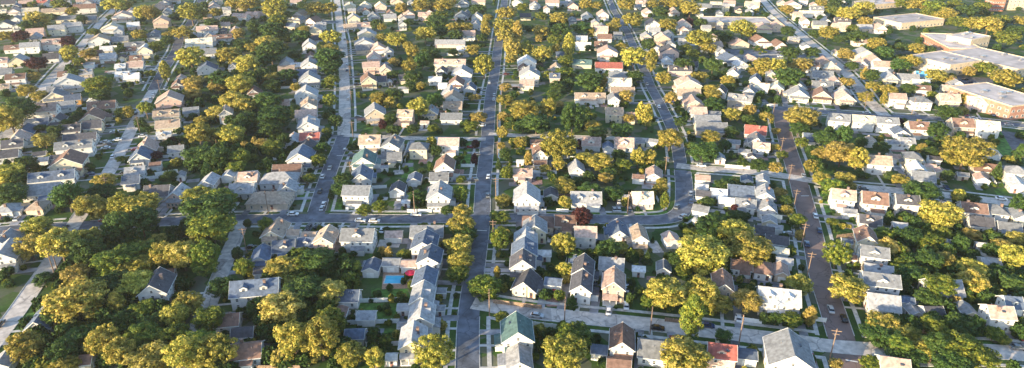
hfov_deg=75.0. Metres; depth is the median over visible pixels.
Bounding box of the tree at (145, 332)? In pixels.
[122,320,161,347]
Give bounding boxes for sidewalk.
[2,169,669,223]
[25,10,106,97]
[27,173,700,235]
[142,0,195,90]
[163,0,207,88]
[299,139,330,211]
[331,0,335,133]
[331,138,355,209]
[342,0,356,131]
[443,0,498,367]
[486,0,510,366]
[487,316,1023,367]
[496,294,1023,342]
[604,0,668,161]
[614,0,693,162]
[692,162,1011,197]
[696,172,1008,208]
[761,5,869,111]
[762,102,1023,122]
[767,118,828,367]
[769,0,893,112]
[794,122,866,337]
[820,115,1023,129]
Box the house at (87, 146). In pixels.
[53,138,96,156]
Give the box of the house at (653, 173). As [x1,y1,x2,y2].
[645,165,662,183]
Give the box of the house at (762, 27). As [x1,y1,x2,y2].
[754,22,772,32]
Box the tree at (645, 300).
[640,294,655,309]
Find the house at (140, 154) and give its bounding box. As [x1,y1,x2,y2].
[127,145,152,165]
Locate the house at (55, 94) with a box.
[41,87,69,102]
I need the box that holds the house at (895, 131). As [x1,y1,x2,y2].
[889,125,910,138]
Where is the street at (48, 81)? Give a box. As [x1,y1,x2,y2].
[0,8,116,138]
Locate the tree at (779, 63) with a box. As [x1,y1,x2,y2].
[766,58,786,70]
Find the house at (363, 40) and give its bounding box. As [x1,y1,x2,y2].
[354,36,374,45]
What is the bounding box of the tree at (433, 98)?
[427,92,445,107]
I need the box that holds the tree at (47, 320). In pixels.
[39,309,63,326]
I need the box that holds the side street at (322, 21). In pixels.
[287,19,340,22]
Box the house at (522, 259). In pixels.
[509,248,535,276]
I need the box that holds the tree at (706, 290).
[683,274,720,304]
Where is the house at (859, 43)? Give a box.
[850,38,868,46]
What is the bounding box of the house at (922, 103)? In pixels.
[905,94,932,110]
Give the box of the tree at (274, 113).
[255,105,291,127]
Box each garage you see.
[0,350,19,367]
[32,150,47,157]
[37,156,50,165]
[50,154,59,161]
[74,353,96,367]
[83,62,94,67]
[86,98,100,101]
[118,54,127,60]
[148,161,162,170]
[175,74,186,79]
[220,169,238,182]
[230,325,255,343]
[253,266,264,278]
[285,229,302,238]
[300,231,318,236]
[344,328,366,345]
[355,310,377,326]
[361,257,381,277]
[377,154,386,163]
[381,257,401,272]
[384,230,402,242]
[388,180,406,197]
[398,86,408,92]
[400,259,416,272]
[406,171,422,186]
[438,83,447,89]
[461,77,471,84]
[530,139,541,147]
[533,160,546,169]
[544,187,557,200]
[544,277,562,289]
[590,344,607,360]
[602,141,613,152]
[606,356,631,367]
[632,174,644,183]
[646,138,658,146]
[660,230,681,248]
[691,203,709,216]
[694,183,708,193]
[695,174,710,184]
[695,190,711,200]
[708,111,721,115]
[718,196,734,209]
[726,139,740,148]
[736,347,757,367]
[737,148,750,157]
[756,173,769,186]
[761,214,777,225]
[762,43,772,48]
[767,223,782,234]
[771,246,789,256]
[772,261,789,281]
[775,256,793,270]
[799,42,809,49]
[831,49,837,55]
[841,208,857,219]
[863,135,876,147]
[884,139,899,146]
[885,153,900,163]
[897,295,915,309]
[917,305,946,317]
[922,163,936,171]
[926,155,942,164]
[953,300,979,316]
[971,172,990,185]
[976,256,1002,265]
[985,148,1001,160]
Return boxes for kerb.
[0,91,157,346]
[0,174,693,234]
[1,92,146,318]
[6,170,675,225]
[185,232,229,335]
[217,227,246,303]
[307,139,335,211]
[340,4,350,125]
[455,5,500,367]
[479,2,507,366]
[490,299,1006,345]
[490,312,1023,360]
[607,2,673,161]
[612,0,686,162]
[692,164,1008,199]
[696,170,1007,205]
[765,104,1022,123]
[768,2,885,110]
[772,110,826,335]
[789,124,854,335]
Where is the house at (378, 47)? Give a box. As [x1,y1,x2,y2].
[370,41,385,53]
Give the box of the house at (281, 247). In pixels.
[271,239,296,256]
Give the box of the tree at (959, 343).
[935,329,985,365]
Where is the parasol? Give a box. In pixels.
[405,270,414,275]
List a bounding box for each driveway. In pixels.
[11,214,26,224]
[14,267,38,273]
[60,125,126,133]
[119,157,185,165]
[156,202,165,212]
[158,204,168,216]
[241,190,264,214]
[268,188,315,190]
[288,89,338,93]
[293,222,301,228]
[294,197,311,199]
[349,223,356,227]
[365,194,378,213]
[384,359,454,366]
[386,120,397,135]
[399,316,457,320]
[400,315,458,319]
[402,140,414,155]
[407,223,416,248]
[408,279,463,284]
[426,140,437,162]
[480,329,499,334]
[484,268,545,271]
[485,263,545,268]
[492,165,552,167]
[492,172,539,175]
[537,298,545,306]
[546,297,557,305]
[557,273,570,308]
[589,280,601,311]
[599,207,605,213]
[625,204,634,215]
[634,329,643,367]
[637,172,675,177]
[730,340,741,367]
[732,285,743,328]
[749,278,812,291]
[750,217,785,222]
[757,155,781,158]
[781,94,787,106]
[791,255,804,259]
[796,310,808,335]
[818,214,884,223]
[832,100,840,110]
[896,167,906,176]
[1005,333,1017,343]
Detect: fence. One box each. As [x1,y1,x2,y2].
[81,61,114,63]
[142,175,159,178]
[154,169,177,175]
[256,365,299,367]
[347,318,398,324]
[360,297,396,302]
[365,341,398,346]
[372,185,386,188]
[399,142,408,169]
[407,209,431,212]
[461,164,474,166]
[493,299,541,308]
[532,321,556,327]
[533,170,556,173]
[556,208,568,212]
[665,317,683,322]
[725,164,749,168]
[733,277,756,282]
[734,316,761,323]
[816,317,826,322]
[836,233,852,238]
[890,147,909,149]
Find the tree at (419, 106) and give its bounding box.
[406,96,429,118]
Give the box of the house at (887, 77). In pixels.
[879,70,898,84]
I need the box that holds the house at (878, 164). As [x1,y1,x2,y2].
[862,152,892,174]
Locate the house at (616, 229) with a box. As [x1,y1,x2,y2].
[603,218,629,242]
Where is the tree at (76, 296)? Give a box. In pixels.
[39,275,109,323]
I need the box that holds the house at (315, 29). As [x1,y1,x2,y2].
[309,24,321,34]
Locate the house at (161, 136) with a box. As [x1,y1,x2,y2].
[155,130,172,141]
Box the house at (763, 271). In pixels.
[752,261,773,281]
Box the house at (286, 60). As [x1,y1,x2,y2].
[279,56,293,65]
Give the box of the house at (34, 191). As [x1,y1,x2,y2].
[22,181,63,202]
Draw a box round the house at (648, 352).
[637,337,667,367]
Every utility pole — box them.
[42,249,53,272]
[487,288,490,315]
[649,306,652,334]
[738,315,743,342]
[801,224,809,246]
[806,252,815,277]
[829,329,841,357]
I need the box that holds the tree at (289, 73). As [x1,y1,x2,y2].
[276,68,299,79]
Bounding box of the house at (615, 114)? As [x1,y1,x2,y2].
[605,107,622,122]
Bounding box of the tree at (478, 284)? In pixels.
[466,273,502,301]
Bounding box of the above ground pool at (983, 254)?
[980,250,993,256]
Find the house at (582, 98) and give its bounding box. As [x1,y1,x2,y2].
[574,92,605,104]
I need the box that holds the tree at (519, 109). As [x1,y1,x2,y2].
[509,99,540,118]
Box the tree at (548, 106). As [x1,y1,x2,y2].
[539,98,556,119]
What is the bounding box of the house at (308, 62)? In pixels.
[300,57,320,72]
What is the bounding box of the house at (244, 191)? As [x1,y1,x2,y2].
[228,182,257,199]
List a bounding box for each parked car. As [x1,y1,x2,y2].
[0,319,5,327]
[12,215,21,220]
[246,244,257,249]
[287,211,298,215]
[305,223,311,229]
[354,218,365,222]
[369,218,379,222]
[410,212,421,216]
[530,311,543,318]
[606,306,611,315]
[623,301,628,309]
[651,324,664,330]
[678,213,686,218]
[701,321,714,328]
[735,313,741,322]
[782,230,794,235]
[804,240,809,246]
[816,227,821,232]
[827,304,834,313]
[840,313,847,322]
[858,186,868,189]
[995,196,1007,200]
[1009,343,1023,350]
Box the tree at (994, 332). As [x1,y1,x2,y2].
[984,325,1005,340]
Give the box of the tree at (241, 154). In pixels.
[227,148,250,162]
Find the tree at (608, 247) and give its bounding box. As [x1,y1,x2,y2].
[596,238,621,256]
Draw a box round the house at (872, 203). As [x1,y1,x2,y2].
[857,191,888,218]
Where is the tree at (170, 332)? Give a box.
[155,320,191,345]
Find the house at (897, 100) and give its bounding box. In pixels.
[885,93,907,108]
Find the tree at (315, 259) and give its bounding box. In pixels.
[299,246,335,269]
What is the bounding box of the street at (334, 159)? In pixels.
[307,0,349,215]
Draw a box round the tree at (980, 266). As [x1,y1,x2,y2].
[954,257,991,277]
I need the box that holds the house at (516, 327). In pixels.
[494,311,534,352]
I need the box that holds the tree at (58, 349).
[43,336,82,365]
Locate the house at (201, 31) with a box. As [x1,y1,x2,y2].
[196,25,218,36]
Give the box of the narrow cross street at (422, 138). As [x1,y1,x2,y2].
[344,133,485,140]
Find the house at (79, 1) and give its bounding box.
[75,0,84,3]
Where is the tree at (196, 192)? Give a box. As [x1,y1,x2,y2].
[179,184,212,201]
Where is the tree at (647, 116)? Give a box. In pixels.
[641,103,653,129]
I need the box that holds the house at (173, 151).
[167,143,185,157]
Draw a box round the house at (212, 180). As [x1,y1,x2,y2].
[197,172,220,189]
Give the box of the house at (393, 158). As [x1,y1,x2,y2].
[387,152,402,167]
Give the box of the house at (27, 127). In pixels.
[20,123,36,135]
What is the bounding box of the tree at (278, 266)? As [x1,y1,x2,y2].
[263,255,297,276]
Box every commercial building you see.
[698,16,770,27]
[851,0,901,9]
[873,13,944,29]
[912,50,982,74]
[920,33,978,50]
[946,31,990,47]
[947,47,1023,77]
[948,82,1023,119]
[985,0,1005,10]
[1004,0,1023,9]
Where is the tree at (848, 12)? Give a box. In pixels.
[836,6,862,18]
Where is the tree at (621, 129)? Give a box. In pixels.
[611,122,633,136]
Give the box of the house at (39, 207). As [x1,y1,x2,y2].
[24,200,52,215]
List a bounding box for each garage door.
[361,321,369,326]
[366,273,373,277]
[387,268,394,272]
[594,355,602,360]
[671,244,677,248]
[741,360,750,366]
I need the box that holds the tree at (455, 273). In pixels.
[445,265,468,283]
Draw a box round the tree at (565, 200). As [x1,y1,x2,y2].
[558,195,571,208]
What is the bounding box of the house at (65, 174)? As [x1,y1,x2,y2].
[27,168,79,183]
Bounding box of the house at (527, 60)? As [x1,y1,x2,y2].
[517,54,536,68]
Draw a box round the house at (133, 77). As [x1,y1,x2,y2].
[123,72,141,83]
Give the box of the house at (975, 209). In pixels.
[955,200,989,222]
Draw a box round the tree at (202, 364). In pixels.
[185,352,214,367]
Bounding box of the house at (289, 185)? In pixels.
[277,178,304,196]
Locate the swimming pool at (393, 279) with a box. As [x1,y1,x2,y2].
[383,275,407,283]
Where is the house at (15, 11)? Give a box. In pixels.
[7,6,21,15]
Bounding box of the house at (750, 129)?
[744,124,766,138]
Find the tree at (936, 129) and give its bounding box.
[926,122,951,141]
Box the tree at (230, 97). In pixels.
[218,90,245,111]
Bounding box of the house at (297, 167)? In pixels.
[271,163,303,176]
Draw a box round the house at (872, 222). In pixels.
[855,213,882,232]
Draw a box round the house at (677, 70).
[667,65,691,75]
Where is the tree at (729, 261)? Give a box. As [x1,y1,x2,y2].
[726,254,742,264]
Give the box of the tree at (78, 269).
[59,263,91,282]
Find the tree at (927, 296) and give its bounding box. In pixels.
[912,286,946,306]
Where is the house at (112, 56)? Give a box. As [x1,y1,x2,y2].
[99,52,117,63]
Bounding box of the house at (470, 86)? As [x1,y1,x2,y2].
[463,81,476,94]
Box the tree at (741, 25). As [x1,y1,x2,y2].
[727,19,757,39]
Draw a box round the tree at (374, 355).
[364,346,384,367]
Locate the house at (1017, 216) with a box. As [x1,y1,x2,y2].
[1007,207,1023,230]
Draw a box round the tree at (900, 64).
[890,58,913,72]
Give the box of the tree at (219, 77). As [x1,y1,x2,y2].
[206,70,234,84]
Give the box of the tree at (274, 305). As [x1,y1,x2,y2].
[257,290,306,323]
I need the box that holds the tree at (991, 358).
[966,346,1002,367]
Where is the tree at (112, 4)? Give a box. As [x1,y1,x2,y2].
[100,0,126,12]
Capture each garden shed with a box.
[37,195,51,200]
[167,268,176,273]
[176,170,186,180]
[337,304,348,318]
[380,165,388,171]
[385,352,398,366]
[387,79,392,85]
[396,303,409,315]
[396,321,406,330]
[401,200,410,207]
[420,121,429,127]
[435,305,445,315]
[436,287,447,298]
[516,160,523,166]
[538,250,551,261]
[568,254,578,264]
[632,265,645,277]
[635,139,645,146]
[656,259,670,275]
[692,217,697,225]
[714,152,725,163]
[740,173,752,182]
[747,152,756,161]
[771,214,781,223]
[841,238,853,246]
[844,254,857,264]
[890,221,907,228]
[902,303,922,317]
[933,166,944,177]
[955,172,969,180]
[974,241,986,250]
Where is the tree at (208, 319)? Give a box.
[190,305,225,331]
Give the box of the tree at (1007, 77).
[987,68,1023,87]
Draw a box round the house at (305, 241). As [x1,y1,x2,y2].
[296,233,314,247]
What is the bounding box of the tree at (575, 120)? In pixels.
[560,103,585,131]
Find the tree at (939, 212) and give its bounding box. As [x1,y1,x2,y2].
[917,198,966,227]
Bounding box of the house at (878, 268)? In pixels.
[861,262,893,273]
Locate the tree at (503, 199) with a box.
[495,194,509,208]
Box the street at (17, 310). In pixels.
[0,90,157,344]
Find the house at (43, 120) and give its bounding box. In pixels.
[23,117,51,130]
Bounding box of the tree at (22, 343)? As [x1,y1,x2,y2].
[3,329,45,363]
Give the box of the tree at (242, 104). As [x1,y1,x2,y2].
[232,98,257,115]
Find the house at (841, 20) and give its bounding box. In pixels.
[832,17,851,24]
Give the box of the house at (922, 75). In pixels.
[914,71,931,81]
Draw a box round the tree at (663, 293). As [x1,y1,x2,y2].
[643,276,687,309]
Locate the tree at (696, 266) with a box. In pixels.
[691,263,710,274]
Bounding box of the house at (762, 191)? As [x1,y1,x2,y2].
[748,184,774,201]
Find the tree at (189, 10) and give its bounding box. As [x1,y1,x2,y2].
[175,2,203,25]
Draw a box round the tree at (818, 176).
[812,171,832,185]
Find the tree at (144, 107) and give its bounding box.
[136,101,153,118]
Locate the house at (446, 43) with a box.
[434,39,465,47]
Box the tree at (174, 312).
[158,301,190,325]
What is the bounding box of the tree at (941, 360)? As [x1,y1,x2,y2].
[930,348,975,367]
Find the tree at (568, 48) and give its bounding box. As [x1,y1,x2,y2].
[562,32,575,55]
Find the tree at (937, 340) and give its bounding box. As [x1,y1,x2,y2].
[922,331,948,362]
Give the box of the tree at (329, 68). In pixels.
[319,61,340,74]
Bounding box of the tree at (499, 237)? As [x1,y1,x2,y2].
[490,225,510,250]
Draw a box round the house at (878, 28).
[872,22,887,33]
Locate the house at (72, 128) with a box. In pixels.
[61,122,83,134]
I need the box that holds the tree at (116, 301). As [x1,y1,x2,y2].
[106,290,126,310]
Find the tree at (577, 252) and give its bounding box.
[566,249,583,259]
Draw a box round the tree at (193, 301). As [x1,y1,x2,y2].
[171,290,205,315]
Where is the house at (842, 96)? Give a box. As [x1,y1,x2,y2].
[831,88,856,106]
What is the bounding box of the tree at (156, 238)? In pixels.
[142,233,167,242]
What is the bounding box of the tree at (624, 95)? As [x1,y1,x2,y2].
[618,90,633,102]
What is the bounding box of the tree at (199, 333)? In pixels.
[184,329,215,345]
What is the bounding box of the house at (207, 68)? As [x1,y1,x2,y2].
[196,61,218,74]
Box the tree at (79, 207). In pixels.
[70,194,102,219]
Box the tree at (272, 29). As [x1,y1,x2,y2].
[257,22,286,37]
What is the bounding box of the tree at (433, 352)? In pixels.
[411,333,454,367]
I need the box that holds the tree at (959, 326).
[943,313,976,335]
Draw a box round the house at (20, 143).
[0,138,26,149]
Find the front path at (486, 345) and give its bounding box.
[479,344,494,346]
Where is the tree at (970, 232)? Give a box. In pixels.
[962,227,982,240]
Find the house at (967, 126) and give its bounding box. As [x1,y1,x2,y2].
[945,116,975,137]
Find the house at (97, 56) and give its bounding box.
[79,50,103,60]
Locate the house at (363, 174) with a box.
[350,164,376,184]
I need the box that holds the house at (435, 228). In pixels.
[409,221,444,242]
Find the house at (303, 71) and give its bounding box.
[296,68,316,77]
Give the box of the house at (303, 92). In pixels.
[294,84,322,104]
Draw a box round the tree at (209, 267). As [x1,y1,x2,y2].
[189,256,219,276]
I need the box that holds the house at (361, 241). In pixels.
[339,228,377,255]
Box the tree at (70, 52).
[58,44,79,65]
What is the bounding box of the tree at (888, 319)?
[865,309,899,332]
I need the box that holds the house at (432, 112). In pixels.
[423,104,438,119]
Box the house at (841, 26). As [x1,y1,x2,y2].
[830,23,847,31]
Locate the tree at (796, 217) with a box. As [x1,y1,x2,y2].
[788,213,807,227]
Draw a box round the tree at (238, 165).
[224,161,246,171]
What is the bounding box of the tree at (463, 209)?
[452,204,472,216]
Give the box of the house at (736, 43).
[725,37,748,48]
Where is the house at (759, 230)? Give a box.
[754,225,775,235]
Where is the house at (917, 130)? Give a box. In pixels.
[903,119,930,139]
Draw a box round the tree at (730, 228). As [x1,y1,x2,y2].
[715,218,755,244]
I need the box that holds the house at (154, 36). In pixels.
[146,32,160,40]
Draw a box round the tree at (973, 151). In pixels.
[939,135,997,169]
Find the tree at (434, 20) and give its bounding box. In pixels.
[424,14,447,26]
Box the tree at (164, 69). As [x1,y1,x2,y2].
[158,60,171,81]
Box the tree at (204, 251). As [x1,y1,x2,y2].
[187,239,220,265]
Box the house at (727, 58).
[715,52,743,65]
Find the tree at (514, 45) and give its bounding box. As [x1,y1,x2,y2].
[502,37,521,61]
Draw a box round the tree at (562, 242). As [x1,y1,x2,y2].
[550,232,575,255]
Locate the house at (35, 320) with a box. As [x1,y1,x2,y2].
[22,305,55,332]
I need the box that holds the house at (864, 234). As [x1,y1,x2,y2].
[848,224,879,253]
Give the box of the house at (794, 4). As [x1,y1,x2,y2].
[783,0,801,8]
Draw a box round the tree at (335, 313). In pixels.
[315,305,347,334]
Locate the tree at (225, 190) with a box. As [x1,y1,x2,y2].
[208,187,237,204]
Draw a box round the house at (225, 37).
[212,34,231,42]
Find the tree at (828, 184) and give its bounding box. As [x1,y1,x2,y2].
[817,178,849,194]
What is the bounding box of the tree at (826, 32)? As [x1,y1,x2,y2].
[818,26,839,41]
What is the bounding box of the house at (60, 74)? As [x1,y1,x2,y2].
[57,69,69,78]
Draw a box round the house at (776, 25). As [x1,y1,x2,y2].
[770,19,784,31]
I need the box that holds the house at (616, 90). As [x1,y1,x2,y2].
[609,87,634,102]
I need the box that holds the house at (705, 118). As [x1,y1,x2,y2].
[692,113,720,123]
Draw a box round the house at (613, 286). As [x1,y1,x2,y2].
[601,265,625,306]
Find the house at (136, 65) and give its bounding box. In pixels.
[126,60,145,70]
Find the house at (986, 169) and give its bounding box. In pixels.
[968,163,999,177]
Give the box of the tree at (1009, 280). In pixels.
[999,273,1023,291]
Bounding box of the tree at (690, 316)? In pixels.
[679,292,703,339]
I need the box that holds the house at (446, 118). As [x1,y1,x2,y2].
[440,110,462,124]
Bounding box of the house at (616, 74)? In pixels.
[608,71,626,77]
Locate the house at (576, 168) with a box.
[567,159,584,177]
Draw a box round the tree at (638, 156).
[630,147,646,168]
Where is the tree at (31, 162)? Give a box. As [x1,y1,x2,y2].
[15,155,39,172]
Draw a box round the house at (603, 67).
[595,62,622,72]
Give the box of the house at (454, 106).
[443,101,462,112]
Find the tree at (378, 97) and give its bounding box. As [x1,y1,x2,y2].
[369,91,387,103]
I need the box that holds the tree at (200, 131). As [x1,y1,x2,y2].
[184,121,211,144]
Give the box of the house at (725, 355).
[706,341,737,367]
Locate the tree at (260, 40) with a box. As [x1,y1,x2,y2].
[254,35,278,44]
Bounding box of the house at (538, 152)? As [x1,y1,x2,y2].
[531,143,548,164]
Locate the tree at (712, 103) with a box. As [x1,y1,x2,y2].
[702,96,725,110]
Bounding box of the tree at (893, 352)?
[883,344,921,367]
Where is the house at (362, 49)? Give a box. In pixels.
[355,45,369,54]
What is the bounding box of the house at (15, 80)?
[4,73,29,87]
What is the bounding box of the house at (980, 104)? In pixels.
[963,96,988,112]
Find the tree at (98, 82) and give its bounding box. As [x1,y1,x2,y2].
[79,75,114,92]
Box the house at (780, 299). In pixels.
[755,283,801,314]
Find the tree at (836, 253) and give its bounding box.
[821,239,852,268]
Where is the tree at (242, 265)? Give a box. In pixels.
[232,256,254,275]
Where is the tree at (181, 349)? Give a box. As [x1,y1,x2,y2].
[160,334,203,367]
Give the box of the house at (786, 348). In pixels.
[761,328,815,367]
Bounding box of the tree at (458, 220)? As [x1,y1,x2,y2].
[446,212,475,232]
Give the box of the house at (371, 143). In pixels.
[358,133,381,153]
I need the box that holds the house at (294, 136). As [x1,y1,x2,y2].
[284,132,298,147]
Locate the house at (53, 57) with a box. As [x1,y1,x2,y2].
[42,52,61,62]
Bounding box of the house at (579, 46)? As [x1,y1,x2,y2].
[575,42,590,50]
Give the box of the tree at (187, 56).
[173,46,204,67]
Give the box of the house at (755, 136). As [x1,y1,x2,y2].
[743,131,765,149]
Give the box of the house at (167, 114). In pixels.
[152,108,181,120]
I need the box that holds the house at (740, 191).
[727,184,754,198]
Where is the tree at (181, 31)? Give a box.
[171,25,193,40]
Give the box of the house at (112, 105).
[86,100,118,112]
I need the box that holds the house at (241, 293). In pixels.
[228,277,281,310]
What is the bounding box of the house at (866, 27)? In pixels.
[856,24,872,31]
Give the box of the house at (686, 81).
[672,74,702,91]
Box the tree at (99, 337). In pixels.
[82,322,121,355]
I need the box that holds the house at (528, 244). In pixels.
[511,236,541,267]
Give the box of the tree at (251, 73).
[242,70,257,82]
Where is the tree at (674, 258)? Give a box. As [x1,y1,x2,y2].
[668,251,684,267]
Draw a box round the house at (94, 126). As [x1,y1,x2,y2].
[81,119,105,132]
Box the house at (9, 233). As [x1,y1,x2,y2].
[0,228,24,244]
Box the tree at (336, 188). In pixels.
[330,180,354,196]
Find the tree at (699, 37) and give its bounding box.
[684,29,715,50]
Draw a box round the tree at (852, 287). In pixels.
[828,272,869,303]
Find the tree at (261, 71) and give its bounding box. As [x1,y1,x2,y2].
[254,67,270,80]
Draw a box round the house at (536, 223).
[522,214,546,243]
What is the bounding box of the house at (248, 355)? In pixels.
[228,338,264,367]
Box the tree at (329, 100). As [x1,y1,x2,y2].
[322,93,336,107]
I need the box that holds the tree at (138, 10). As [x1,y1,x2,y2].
[132,5,146,20]
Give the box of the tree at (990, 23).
[972,16,1003,34]
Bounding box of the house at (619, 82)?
[607,78,631,91]
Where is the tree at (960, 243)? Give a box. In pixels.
[951,234,971,254]
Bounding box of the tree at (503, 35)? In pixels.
[495,30,514,44]
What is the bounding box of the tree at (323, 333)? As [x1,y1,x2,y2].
[299,314,339,360]
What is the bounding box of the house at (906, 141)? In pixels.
[895,137,916,146]
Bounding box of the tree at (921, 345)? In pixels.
[913,338,935,358]
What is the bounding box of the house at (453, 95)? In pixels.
[443,89,463,101]
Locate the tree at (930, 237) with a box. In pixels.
[919,231,946,247]
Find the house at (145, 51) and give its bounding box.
[135,43,155,58]
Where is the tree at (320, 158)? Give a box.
[310,153,327,167]
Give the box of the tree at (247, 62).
[232,54,260,72]
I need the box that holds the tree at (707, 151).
[686,141,719,162]
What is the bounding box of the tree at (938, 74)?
[924,69,948,82]
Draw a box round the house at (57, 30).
[47,24,67,35]
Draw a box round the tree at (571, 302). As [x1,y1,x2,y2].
[566,294,577,310]
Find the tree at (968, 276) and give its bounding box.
[955,267,991,292]
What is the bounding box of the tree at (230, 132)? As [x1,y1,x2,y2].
[213,124,245,144]
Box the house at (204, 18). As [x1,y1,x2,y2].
[197,14,212,21]
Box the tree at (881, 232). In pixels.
[873,226,895,239]
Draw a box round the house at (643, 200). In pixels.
[630,191,654,209]
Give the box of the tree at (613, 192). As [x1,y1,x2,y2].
[603,186,625,200]
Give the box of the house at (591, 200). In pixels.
[570,189,601,210]
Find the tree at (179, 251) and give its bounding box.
[163,241,195,270]
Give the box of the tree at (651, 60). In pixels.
[644,48,657,71]
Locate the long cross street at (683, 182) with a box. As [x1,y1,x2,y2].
[0,170,692,233]
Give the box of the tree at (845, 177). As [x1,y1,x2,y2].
[834,171,855,186]
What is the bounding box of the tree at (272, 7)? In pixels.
[261,0,287,15]
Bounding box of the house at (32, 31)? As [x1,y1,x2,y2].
[25,28,46,36]
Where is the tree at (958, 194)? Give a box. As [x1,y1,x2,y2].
[950,189,966,200]
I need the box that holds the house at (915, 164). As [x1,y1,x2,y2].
[905,159,927,173]
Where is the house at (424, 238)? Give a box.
[410,228,439,258]
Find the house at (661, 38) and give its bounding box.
[654,32,670,45]
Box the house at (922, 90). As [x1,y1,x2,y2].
[912,85,931,97]
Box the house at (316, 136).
[299,132,321,142]
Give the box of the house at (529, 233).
[514,226,537,242]
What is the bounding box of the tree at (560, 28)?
[549,23,570,34]
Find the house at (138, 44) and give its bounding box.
[124,41,144,49]
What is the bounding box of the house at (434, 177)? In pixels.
[429,172,449,184]
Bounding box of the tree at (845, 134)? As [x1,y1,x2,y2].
[835,125,853,143]
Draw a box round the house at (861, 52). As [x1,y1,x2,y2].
[850,46,876,60]
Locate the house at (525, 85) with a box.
[519,80,533,90]
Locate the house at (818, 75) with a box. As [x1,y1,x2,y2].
[810,70,833,80]
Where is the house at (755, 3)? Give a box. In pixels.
[744,1,759,7]
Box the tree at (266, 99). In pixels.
[253,91,284,109]
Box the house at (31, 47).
[19,41,42,53]
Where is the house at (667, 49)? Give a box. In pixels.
[658,44,679,59]
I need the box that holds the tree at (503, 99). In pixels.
[496,94,514,107]
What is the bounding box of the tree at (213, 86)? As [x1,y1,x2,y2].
[207,80,226,93]
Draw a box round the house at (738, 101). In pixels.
[727,93,752,110]
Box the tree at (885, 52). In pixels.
[872,46,895,60]
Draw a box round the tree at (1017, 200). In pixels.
[1008,194,1023,210]
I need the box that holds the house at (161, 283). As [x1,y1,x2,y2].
[136,266,176,303]
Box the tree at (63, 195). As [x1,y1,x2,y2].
[47,180,84,212]
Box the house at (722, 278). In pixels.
[711,268,734,300]
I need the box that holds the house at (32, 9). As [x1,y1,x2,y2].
[21,7,40,14]
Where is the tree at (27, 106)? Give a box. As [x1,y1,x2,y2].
[0,97,40,124]
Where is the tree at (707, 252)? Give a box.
[675,233,732,274]
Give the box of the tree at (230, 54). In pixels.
[214,47,241,63]
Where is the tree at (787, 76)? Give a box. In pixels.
[772,67,805,88]
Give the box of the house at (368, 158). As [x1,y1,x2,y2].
[350,148,380,170]
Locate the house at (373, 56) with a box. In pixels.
[366,51,381,62]
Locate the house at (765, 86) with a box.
[754,82,769,93]
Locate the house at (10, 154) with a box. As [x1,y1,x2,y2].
[0,148,22,163]
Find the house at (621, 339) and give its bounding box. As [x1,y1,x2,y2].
[608,322,635,364]
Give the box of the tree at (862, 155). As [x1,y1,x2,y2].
[848,146,869,168]
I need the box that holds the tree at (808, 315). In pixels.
[802,305,817,326]
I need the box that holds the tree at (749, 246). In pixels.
[727,230,776,266]
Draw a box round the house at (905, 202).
[889,194,920,215]
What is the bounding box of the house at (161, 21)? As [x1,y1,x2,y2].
[153,15,171,28]
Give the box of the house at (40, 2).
[36,0,53,5]
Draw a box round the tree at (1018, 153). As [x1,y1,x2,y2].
[1013,143,1023,160]
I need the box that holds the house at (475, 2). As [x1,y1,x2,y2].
[471,0,485,4]
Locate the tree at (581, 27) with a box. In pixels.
[572,21,591,35]
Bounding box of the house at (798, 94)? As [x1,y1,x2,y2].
[783,85,809,102]
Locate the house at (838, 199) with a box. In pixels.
[827,187,856,212]
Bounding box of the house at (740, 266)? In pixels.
[730,257,752,278]
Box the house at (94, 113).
[78,107,112,122]
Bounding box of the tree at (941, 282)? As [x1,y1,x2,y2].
[922,272,959,296]
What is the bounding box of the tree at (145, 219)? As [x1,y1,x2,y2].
[123,205,160,236]
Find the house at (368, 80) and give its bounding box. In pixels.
[360,71,376,90]
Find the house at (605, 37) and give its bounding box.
[597,34,611,41]
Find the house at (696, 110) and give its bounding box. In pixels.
[687,107,707,118]
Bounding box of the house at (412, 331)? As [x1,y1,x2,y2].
[398,320,429,365]
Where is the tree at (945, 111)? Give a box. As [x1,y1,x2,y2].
[934,104,962,121]
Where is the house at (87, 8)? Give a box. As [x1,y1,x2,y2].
[73,3,97,13]
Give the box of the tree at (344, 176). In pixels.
[332,172,353,182]
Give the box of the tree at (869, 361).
[858,354,879,367]
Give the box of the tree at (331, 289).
[316,278,346,303]
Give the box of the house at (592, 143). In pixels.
[581,136,600,151]
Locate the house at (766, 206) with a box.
[754,197,777,218]
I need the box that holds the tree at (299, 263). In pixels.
[287,254,307,269]
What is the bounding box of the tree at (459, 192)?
[453,186,469,201]
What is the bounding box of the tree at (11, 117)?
[0,105,26,133]
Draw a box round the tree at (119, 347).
[101,335,136,363]
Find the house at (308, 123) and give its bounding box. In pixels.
[296,114,324,133]
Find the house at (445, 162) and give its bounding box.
[433,153,459,181]
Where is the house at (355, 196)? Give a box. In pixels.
[341,185,373,208]
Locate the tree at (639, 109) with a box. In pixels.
[635,101,644,119]
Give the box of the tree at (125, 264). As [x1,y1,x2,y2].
[111,260,130,270]
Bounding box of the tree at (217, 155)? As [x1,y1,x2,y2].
[204,145,230,165]
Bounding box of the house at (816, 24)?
[810,20,827,28]
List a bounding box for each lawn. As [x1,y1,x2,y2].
[23,313,34,318]
[328,198,353,211]
[350,303,397,318]
[357,116,373,130]
[371,288,409,297]
[384,328,397,340]
[401,159,413,178]
[458,142,471,165]
[488,297,536,303]
[625,209,666,214]
[820,194,831,212]
[834,219,856,234]
[993,188,1015,195]
[997,131,1013,155]
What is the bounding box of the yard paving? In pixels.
[0,3,1000,355]
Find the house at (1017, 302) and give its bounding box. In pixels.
[994,295,1023,315]
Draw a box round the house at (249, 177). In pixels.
[237,171,260,183]
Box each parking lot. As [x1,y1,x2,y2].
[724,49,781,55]
[957,77,993,83]
[1001,131,1023,159]
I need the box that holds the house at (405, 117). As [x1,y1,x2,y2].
[396,109,414,126]

